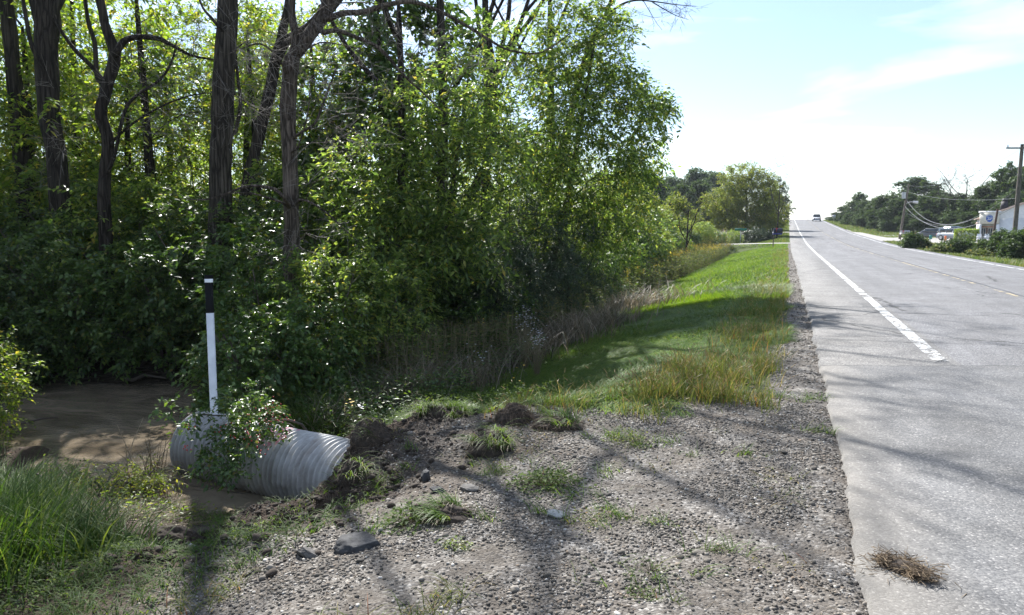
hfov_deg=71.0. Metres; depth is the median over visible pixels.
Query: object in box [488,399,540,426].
sod clump
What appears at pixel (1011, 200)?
tree
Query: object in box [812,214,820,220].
pickup truck
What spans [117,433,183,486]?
dry reed clump
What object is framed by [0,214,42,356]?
understory shrub
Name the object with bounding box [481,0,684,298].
box elder
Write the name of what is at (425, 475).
asphalt chunk
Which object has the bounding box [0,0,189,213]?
woodland tree
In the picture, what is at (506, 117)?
woodland tree
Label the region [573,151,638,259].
woodland tree
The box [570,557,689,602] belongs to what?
leafy weed
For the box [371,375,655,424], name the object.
bank grass
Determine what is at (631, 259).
roadside bush
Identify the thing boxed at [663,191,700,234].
young tree
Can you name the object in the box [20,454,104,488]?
dry reed clump
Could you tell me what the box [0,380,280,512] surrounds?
water
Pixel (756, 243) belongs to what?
driveway
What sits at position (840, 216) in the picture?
tree
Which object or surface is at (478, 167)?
woodland tree
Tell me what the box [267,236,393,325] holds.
understory shrub
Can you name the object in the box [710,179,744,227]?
tree
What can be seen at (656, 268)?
tall weeds
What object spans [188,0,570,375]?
forked dead tree
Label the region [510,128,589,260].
woodland tree
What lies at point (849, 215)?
tree
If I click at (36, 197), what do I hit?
understory shrub
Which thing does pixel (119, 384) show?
twig litter
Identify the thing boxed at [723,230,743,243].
roadside bush
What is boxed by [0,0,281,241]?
woodland tree
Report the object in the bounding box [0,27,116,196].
woodland tree
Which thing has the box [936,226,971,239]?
suv
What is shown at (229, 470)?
berry bush
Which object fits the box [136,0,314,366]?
ash tree
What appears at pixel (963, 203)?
tree
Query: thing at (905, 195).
utility pole
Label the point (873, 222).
tree
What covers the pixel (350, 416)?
wild flower
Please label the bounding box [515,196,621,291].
understory shrub
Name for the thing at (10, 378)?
bush
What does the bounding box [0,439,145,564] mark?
grass tussock
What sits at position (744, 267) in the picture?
verge grass
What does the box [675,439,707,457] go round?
leafy weed
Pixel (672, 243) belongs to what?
roadside bush
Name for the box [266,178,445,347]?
understory shrub
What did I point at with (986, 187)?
tree
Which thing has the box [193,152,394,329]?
understory shrub
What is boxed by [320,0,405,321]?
tall tree
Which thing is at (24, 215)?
understory shrub
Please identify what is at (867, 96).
sky
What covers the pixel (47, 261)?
understory shrub
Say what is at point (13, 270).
understory shrub
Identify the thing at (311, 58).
woodland tree
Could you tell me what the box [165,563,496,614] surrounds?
sparse grass
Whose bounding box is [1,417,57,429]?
fallen branch
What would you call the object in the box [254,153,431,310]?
understory shrub
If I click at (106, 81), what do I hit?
crooked tree
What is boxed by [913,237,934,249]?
roadside bush
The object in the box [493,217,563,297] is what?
understory shrub
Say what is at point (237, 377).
bush
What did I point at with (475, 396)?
ditch weeds
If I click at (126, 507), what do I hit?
grass
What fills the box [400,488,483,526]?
sod clump
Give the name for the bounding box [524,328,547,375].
wild flower
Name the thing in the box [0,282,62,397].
understory shrub
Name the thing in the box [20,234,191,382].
understory shrub
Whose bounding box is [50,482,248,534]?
dry thatch
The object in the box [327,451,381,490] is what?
sod clump
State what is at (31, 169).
understory shrub
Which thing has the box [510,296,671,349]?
sedge clump
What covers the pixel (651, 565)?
leafy weed
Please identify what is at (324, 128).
woodland tree
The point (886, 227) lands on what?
tree
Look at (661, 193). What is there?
tree
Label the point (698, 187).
tree
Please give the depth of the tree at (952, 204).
119.42 m
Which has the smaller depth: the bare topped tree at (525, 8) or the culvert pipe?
the culvert pipe
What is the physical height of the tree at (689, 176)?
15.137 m
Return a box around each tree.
[0,0,34,232]
[0,0,91,232]
[0,0,133,193]
[0,0,137,259]
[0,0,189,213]
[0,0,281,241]
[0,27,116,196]
[0,43,43,216]
[0,48,14,191]
[1,40,136,160]
[2,0,241,370]
[21,0,74,278]
[28,19,234,220]
[33,44,195,185]
[79,0,271,229]
[88,45,209,187]
[133,9,341,221]
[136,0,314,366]
[136,0,346,234]
[158,70,264,191]
[181,43,301,190]
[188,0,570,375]
[195,10,347,201]
[207,0,396,245]
[232,11,372,219]
[237,0,342,260]
[257,0,497,225]
[275,76,373,216]
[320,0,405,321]
[360,64,476,247]
[364,49,519,240]
[432,100,545,256]
[436,0,503,211]
[444,0,542,247]
[448,0,544,235]
[449,111,523,217]
[491,0,569,276]
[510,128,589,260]
[518,0,707,274]
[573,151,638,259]
[588,171,617,206]
[600,172,661,247]
[625,192,654,230]
[639,169,672,218]
[641,188,666,225]
[653,223,675,258]
[660,204,682,236]
[663,175,685,198]
[663,182,700,225]
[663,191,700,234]
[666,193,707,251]
[679,166,716,216]
[682,178,721,231]
[689,207,705,238]
[696,160,792,242]
[705,171,725,201]
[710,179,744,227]
[759,155,801,237]
[759,177,795,225]
[827,212,842,220]
[832,205,850,222]
[838,212,856,224]
[841,192,868,223]
[848,199,867,223]
[850,217,869,226]
[854,197,883,224]
[864,194,891,219]
[865,218,881,228]
[875,198,908,228]
[876,219,896,230]
[877,190,920,227]
[885,175,945,211]
[892,208,921,231]
[907,211,941,231]
[913,190,951,214]
[928,193,956,226]
[930,161,991,207]
[934,173,960,211]
[936,192,970,223]
[938,210,963,226]
[951,211,979,230]
[955,190,995,227]
[968,202,999,233]
[969,180,1006,213]
[987,160,1023,206]
[995,188,1023,207]
[1005,166,1023,191]
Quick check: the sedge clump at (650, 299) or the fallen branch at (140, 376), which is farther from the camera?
the sedge clump at (650, 299)
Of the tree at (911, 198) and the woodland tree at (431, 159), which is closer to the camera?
the woodland tree at (431, 159)
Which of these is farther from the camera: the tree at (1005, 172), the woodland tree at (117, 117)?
the tree at (1005, 172)
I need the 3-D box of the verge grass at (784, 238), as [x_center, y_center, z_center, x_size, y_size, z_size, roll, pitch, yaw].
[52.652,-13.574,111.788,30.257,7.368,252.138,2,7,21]
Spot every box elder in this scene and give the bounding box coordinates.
[299,18,597,325]
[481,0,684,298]
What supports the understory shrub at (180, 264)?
on the ground at (484, 557)
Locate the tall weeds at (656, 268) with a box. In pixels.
[347,235,732,389]
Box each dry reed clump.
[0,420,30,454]
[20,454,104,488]
[29,467,128,504]
[91,463,158,496]
[102,419,187,499]
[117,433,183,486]
[125,461,193,497]
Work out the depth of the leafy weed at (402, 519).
4.20 m
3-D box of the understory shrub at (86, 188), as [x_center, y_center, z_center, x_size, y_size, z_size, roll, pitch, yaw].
[-7.550,-0.850,14.510,3.718,3.882,3.876,-5,8,-41]
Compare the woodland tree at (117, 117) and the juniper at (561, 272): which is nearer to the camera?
the juniper at (561, 272)
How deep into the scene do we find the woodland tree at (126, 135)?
17.20 m
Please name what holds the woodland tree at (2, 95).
on the ground at (484, 557)
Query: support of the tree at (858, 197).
on the ground at (484, 557)
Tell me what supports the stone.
on the ground at (484, 557)
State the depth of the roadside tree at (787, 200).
121.87 m
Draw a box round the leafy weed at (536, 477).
[484,461,633,504]
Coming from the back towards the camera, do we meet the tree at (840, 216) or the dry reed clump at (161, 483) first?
the tree at (840, 216)
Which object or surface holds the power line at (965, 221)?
attached to the utility pole at (1017, 197)
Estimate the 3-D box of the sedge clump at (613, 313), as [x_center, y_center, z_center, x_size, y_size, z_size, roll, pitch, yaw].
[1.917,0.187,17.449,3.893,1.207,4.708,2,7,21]
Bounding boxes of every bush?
[0,325,48,446]
[16,452,89,494]
[68,459,146,503]
[104,454,189,503]
[148,377,307,498]
[171,298,326,422]
[180,210,333,399]
[223,290,375,421]
[252,240,408,386]
[302,245,445,376]
[384,255,502,347]
[432,256,538,340]
[561,218,651,288]
[579,200,661,254]
[598,213,675,263]
[601,221,656,274]
[645,204,680,244]
[646,210,669,243]
[658,226,678,253]
[660,222,684,251]
[674,229,693,251]
[679,227,702,245]
[689,221,717,243]
[714,230,728,243]
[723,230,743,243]
[741,225,778,242]
[897,230,926,248]
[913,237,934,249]
[925,243,953,252]
[934,237,968,252]
[945,239,975,252]
[962,247,996,257]
[967,234,995,250]
[980,228,1017,255]
[994,227,1023,259]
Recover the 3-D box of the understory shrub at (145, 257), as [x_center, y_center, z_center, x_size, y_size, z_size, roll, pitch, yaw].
[-5.998,-0.446,13.723,3.797,3.450,3.636,2,7,17]
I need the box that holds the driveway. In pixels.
[722,243,779,244]
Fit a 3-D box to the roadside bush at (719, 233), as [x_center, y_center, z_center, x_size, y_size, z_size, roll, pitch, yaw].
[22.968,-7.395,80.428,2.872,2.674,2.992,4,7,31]
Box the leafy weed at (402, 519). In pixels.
[289,492,462,547]
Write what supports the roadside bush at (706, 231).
on the ground at (484, 557)
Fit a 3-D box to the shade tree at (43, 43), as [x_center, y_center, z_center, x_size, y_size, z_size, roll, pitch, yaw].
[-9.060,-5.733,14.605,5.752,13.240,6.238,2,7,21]
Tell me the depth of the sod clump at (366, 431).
6.31 m
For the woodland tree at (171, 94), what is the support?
on the ground at (484, 557)
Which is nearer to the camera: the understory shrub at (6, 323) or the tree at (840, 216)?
the understory shrub at (6, 323)
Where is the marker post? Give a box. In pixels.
[204,275,217,414]
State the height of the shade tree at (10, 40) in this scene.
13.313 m
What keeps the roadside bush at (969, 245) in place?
on the ground at (484, 557)
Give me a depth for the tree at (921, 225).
121.81 m
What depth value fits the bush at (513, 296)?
14.91 m
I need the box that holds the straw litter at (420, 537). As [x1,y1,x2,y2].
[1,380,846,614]
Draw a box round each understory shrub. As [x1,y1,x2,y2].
[0,149,175,293]
[0,152,136,216]
[0,195,50,275]
[0,200,127,361]
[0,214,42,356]
[0,218,158,385]
[0,219,54,349]
[0,255,96,387]
[0,257,57,361]
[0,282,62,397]
[1,221,41,286]
[3,231,145,340]
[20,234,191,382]
[27,169,204,353]
[38,209,160,291]
[56,209,248,383]
[63,174,244,356]
[74,181,208,280]
[81,194,281,379]
[121,196,237,274]
[145,195,359,379]
[148,205,337,347]
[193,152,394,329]
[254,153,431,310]
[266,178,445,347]
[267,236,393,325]
[309,197,460,341]
[362,209,498,321]
[419,243,516,309]
[428,187,527,286]
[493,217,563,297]
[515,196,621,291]
[556,239,626,295]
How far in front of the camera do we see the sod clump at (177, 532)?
5.85 m
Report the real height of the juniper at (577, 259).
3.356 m
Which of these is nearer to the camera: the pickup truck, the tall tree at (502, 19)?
the tall tree at (502, 19)
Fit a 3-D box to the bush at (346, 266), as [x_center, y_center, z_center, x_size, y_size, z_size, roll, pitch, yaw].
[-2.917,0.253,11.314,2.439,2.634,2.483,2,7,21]
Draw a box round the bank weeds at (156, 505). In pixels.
[17,481,217,527]
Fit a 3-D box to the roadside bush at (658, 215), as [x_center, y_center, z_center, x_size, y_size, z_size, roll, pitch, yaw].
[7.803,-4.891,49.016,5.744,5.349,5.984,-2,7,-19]
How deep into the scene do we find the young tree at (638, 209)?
42.66 m
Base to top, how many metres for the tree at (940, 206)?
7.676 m
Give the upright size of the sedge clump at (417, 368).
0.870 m
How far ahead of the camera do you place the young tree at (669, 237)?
48.59 m
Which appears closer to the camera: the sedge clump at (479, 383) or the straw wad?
the straw wad
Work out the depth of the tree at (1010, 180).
105.63 m
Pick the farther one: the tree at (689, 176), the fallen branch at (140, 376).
the tree at (689, 176)
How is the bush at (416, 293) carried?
on the ground at (484, 557)
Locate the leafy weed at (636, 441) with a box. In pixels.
[577,422,685,450]
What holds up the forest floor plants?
on the ground at (484, 557)
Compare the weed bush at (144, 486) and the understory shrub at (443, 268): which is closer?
the weed bush at (144, 486)
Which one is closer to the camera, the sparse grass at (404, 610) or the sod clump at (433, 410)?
the sparse grass at (404, 610)
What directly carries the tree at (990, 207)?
on the ground at (484, 557)
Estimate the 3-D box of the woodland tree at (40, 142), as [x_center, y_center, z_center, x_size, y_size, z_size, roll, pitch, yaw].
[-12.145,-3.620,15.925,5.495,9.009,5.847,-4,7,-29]
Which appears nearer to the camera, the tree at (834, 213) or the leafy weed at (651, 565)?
the leafy weed at (651, 565)
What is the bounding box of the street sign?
[735,228,746,241]
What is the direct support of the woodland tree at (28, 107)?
on the ground at (484, 557)
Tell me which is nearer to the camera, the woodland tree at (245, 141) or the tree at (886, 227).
the woodland tree at (245, 141)
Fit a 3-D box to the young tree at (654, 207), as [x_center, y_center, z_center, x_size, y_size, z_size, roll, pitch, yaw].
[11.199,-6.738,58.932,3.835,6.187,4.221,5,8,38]
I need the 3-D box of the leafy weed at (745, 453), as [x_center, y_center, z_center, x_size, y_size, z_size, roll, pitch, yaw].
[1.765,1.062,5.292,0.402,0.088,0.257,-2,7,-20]
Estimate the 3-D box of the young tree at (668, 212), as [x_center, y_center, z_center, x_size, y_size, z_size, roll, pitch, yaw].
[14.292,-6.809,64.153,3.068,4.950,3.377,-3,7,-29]
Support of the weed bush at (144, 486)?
on the ground at (484, 557)
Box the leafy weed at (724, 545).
[668,526,774,556]
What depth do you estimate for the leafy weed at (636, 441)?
5.69 m
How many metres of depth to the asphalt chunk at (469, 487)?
4.72 m
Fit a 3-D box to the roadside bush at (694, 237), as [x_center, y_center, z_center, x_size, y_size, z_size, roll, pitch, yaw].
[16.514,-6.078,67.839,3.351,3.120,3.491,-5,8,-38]
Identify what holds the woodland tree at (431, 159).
on the ground at (484, 557)
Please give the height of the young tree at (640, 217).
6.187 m
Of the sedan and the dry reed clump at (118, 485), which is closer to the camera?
the dry reed clump at (118, 485)
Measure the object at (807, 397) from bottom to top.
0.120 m
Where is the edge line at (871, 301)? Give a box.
[794,220,947,361]
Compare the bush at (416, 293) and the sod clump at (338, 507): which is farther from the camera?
the bush at (416, 293)
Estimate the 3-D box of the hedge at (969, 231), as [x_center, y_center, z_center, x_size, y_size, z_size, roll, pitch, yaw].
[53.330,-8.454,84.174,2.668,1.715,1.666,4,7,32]
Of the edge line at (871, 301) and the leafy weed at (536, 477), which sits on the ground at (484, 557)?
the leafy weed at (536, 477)
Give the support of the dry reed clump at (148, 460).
on the ground at (484, 557)
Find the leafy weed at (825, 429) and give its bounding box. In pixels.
[800,419,841,434]
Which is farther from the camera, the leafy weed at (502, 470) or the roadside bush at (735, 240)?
the roadside bush at (735, 240)
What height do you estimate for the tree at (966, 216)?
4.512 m
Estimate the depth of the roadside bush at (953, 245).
50.38 m
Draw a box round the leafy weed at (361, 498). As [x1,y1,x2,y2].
[321,478,387,513]
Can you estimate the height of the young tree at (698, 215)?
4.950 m
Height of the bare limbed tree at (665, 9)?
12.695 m
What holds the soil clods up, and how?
on the ground at (484, 557)
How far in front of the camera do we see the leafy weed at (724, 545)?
3.71 m
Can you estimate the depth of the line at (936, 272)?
25.64 m
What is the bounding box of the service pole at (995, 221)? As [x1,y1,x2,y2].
[992,209,998,234]
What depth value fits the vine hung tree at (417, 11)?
17.52 m
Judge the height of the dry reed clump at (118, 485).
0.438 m
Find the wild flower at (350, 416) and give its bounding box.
[345,401,354,428]
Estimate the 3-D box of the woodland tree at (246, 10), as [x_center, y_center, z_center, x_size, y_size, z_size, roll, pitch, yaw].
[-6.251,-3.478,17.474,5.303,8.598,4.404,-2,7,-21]
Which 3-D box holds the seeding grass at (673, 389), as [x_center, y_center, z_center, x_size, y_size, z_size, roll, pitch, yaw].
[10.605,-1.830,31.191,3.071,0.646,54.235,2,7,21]
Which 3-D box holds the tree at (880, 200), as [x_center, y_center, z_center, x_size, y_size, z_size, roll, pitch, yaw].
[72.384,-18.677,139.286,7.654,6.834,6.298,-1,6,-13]
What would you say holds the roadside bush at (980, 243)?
on the ground at (484, 557)
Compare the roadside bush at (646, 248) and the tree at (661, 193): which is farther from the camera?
the tree at (661, 193)
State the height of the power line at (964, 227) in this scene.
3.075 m
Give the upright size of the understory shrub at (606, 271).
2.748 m
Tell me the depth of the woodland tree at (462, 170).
28.36 m
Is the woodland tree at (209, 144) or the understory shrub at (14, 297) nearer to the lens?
the understory shrub at (14, 297)
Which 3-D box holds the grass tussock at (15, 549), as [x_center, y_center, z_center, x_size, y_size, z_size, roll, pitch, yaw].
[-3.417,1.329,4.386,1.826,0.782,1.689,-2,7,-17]
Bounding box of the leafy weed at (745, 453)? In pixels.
[721,442,782,458]
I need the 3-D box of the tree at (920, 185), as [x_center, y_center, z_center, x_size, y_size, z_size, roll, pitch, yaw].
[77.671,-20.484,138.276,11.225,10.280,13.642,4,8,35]
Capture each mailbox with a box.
[772,228,782,246]
[900,230,909,239]
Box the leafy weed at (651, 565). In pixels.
[616,553,731,582]
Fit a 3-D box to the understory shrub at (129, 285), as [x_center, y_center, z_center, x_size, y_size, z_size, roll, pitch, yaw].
[-6.685,-0.281,13.759,3.518,3.215,3.650,-5,8,-38]
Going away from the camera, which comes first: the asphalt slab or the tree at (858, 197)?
the asphalt slab
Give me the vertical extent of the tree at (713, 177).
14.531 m
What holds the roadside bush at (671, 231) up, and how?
on the ground at (484, 557)
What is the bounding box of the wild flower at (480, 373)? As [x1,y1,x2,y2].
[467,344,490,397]
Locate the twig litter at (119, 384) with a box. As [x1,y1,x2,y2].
[39,350,230,391]
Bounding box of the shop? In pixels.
[974,198,1023,239]
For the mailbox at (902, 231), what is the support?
on the ground at (484, 557)
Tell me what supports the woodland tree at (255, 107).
on the ground at (484, 557)
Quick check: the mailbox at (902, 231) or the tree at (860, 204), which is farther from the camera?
the tree at (860, 204)
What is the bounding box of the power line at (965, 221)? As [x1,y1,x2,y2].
[907,192,1012,224]
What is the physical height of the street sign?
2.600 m
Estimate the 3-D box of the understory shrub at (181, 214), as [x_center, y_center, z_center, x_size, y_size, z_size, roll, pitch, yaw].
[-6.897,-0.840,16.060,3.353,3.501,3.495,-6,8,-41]
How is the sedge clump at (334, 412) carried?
on the ground at (484, 557)
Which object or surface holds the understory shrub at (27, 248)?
on the ground at (484, 557)
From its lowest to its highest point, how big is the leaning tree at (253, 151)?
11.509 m
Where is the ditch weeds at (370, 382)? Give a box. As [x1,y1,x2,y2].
[285,334,548,435]
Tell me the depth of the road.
6.42 m
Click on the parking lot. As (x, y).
(933, 240)
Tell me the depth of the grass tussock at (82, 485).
6.04 m
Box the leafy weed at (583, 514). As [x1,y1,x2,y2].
[456,491,679,534]
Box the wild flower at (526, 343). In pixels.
[516,305,537,368]
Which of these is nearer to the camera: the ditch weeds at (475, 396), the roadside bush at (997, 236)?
the ditch weeds at (475, 396)
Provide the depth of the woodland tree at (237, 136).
33.80 m
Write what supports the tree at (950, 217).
on the ground at (484, 557)
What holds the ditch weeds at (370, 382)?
on the ground at (484, 557)
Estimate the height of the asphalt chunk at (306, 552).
0.078 m
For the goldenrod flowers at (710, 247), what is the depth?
52.89 m
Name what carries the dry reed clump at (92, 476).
on the ground at (484, 557)
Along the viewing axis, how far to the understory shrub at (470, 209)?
21.31 m
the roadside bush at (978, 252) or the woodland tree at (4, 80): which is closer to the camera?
the woodland tree at (4, 80)
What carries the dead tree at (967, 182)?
on the ground at (484, 557)
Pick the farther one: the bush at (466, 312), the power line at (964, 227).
the power line at (964, 227)
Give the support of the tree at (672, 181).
on the ground at (484, 557)
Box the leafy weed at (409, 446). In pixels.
[358,436,443,495]
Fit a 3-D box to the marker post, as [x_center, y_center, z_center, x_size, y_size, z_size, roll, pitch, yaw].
[-3.456,1.062,8.309,0.100,2.880,0.023,-1,6,-6]
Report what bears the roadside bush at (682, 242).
on the ground at (484, 557)
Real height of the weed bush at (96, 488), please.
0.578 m
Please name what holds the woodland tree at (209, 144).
on the ground at (484, 557)
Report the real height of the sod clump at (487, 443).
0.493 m
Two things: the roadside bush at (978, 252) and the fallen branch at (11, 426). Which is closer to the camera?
the fallen branch at (11, 426)
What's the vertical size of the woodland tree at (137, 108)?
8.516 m
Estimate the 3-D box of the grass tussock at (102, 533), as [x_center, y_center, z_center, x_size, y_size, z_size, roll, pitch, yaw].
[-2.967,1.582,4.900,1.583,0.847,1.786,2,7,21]
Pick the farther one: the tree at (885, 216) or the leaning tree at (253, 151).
the tree at (885, 216)
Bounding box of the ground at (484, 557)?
[0,219,915,614]
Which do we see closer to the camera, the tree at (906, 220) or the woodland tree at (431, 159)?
the woodland tree at (431, 159)
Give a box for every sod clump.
[145,520,204,549]
[308,493,364,515]
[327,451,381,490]
[344,410,397,452]
[398,396,491,419]
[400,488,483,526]
[452,418,533,458]
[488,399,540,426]
[523,401,600,432]
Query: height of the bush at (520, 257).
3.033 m
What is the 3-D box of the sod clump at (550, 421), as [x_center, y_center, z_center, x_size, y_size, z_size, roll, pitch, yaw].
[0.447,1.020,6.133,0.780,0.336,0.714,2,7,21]
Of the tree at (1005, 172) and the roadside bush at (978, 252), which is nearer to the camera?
the roadside bush at (978, 252)
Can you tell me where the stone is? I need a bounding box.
[547,509,564,518]
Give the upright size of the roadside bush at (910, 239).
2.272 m
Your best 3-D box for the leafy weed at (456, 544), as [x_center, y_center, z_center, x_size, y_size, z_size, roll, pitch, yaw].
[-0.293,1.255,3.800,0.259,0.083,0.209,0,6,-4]
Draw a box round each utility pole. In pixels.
[898,184,917,238]
[1006,144,1023,232]
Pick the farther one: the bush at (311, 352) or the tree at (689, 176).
the tree at (689, 176)
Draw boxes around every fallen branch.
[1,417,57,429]
[123,373,165,381]
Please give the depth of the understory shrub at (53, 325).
13.10 m
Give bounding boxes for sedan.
[919,228,948,238]
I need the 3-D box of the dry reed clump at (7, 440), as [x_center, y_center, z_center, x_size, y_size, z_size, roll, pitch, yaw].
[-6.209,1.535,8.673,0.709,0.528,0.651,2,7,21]
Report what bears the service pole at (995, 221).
on the ground at (484, 557)
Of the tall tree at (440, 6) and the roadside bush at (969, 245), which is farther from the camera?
the roadside bush at (969, 245)
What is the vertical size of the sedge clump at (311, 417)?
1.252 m
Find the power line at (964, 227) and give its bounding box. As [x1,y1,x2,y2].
[915,206,1014,228]
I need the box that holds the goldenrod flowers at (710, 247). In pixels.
[588,235,730,280]
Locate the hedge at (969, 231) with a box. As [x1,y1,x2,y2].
[953,228,979,241]
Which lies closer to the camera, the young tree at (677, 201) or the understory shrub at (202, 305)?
the understory shrub at (202, 305)
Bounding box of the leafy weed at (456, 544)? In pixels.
[434,535,475,550]
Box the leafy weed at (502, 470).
[465,450,575,480]
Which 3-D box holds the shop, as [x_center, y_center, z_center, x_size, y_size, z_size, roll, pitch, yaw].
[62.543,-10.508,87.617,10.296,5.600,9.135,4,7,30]
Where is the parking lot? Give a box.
[849,230,977,242]
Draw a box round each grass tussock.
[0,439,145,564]
[0,440,122,604]
[0,456,114,522]
[0,471,201,578]
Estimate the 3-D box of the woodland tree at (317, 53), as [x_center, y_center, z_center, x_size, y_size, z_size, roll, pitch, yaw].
[-6.453,-3.928,20.691,5.376,8.814,5.721,-3,7,-24]
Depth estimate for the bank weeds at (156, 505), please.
6.46 m
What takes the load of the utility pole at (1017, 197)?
on the ground at (484, 557)
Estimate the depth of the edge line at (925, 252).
50.84 m
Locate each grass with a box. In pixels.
[0,499,386,614]
[68,499,174,525]
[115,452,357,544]
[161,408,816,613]
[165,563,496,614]
[342,243,802,435]
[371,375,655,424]
[482,248,801,425]
[734,220,1023,266]
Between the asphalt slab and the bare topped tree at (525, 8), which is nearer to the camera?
the asphalt slab
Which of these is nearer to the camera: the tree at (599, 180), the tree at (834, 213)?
the tree at (599, 180)
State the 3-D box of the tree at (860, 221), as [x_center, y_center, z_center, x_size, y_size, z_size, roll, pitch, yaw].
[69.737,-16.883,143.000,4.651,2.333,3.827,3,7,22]
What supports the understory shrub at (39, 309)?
on the ground at (484, 557)
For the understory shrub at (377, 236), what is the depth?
14.99 m
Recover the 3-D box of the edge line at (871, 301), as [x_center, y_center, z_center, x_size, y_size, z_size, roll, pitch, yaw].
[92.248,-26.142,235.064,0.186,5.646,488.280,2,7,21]
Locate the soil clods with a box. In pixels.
[43,403,535,579]
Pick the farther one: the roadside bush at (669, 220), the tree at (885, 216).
the tree at (885, 216)
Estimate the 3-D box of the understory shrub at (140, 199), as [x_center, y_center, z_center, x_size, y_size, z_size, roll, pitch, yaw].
[-7.041,-0.780,14.711,3.630,3.790,3.784,1,6,8]
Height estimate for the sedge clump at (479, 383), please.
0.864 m
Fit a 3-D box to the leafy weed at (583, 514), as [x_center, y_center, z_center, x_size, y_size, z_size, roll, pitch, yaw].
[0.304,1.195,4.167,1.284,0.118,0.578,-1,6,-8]
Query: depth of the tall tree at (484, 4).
20.09 m
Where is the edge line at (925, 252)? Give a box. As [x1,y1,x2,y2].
[821,220,1023,269]
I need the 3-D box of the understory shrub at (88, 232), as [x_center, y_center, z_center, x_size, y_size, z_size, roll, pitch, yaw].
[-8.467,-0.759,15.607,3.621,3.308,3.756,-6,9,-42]
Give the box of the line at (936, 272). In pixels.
[805,219,1015,295]
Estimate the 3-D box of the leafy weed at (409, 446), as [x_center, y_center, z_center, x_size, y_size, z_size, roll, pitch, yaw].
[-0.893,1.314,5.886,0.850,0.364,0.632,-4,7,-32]
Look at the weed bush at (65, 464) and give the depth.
7.41 m
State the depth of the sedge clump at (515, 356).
13.06 m
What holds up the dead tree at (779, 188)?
on the ground at (484, 557)
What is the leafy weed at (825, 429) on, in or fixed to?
on the ground at (484, 557)
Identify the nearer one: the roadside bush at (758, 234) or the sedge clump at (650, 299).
the sedge clump at (650, 299)
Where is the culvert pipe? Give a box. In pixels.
[170,411,349,501]
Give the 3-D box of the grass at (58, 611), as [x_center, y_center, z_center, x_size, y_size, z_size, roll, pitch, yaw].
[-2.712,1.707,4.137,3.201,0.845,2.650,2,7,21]
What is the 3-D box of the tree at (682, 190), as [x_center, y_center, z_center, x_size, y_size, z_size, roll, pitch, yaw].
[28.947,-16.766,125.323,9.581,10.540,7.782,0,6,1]
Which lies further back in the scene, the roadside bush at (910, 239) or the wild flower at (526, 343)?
the roadside bush at (910, 239)
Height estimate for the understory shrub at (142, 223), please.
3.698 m
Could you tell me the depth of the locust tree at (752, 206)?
96.86 m
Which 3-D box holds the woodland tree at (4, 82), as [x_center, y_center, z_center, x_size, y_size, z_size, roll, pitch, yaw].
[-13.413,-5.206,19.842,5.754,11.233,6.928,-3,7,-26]
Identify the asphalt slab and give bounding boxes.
[333,531,379,554]
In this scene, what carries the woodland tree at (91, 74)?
on the ground at (484, 557)
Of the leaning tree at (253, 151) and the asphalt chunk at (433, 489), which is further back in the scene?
the leaning tree at (253, 151)
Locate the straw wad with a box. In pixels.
[844,543,966,597]
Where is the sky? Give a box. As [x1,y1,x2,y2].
[0,0,1023,220]
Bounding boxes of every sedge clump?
[246,370,383,436]
[271,378,386,434]
[300,347,495,413]
[398,341,538,393]
[446,325,596,375]
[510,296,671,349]
[553,292,676,336]
[582,276,723,315]
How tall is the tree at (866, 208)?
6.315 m
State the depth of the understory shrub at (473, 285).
16.45 m
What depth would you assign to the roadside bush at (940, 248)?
49.33 m
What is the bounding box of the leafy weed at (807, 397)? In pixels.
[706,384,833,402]
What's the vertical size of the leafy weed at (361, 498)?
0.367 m
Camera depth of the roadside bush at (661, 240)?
40.47 m
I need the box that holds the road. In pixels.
[789,219,1023,614]
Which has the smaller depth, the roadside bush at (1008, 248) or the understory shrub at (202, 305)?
the understory shrub at (202, 305)
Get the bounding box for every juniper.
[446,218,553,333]
[480,188,592,318]
[527,208,623,311]
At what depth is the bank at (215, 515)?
6.03 m
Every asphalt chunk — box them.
[295,546,318,557]
[421,468,430,482]
[429,486,444,492]
[460,484,478,491]
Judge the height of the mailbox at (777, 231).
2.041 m
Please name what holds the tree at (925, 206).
on the ground at (484, 557)
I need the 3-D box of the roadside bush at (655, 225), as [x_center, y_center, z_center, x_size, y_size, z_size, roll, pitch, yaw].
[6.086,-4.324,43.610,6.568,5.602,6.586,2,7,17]
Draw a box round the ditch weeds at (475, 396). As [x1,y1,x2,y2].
[312,370,569,436]
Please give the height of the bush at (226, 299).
3.250 m
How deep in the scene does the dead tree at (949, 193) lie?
120.27 m
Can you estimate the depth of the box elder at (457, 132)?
13.58 m
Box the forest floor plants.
[44,282,638,381]

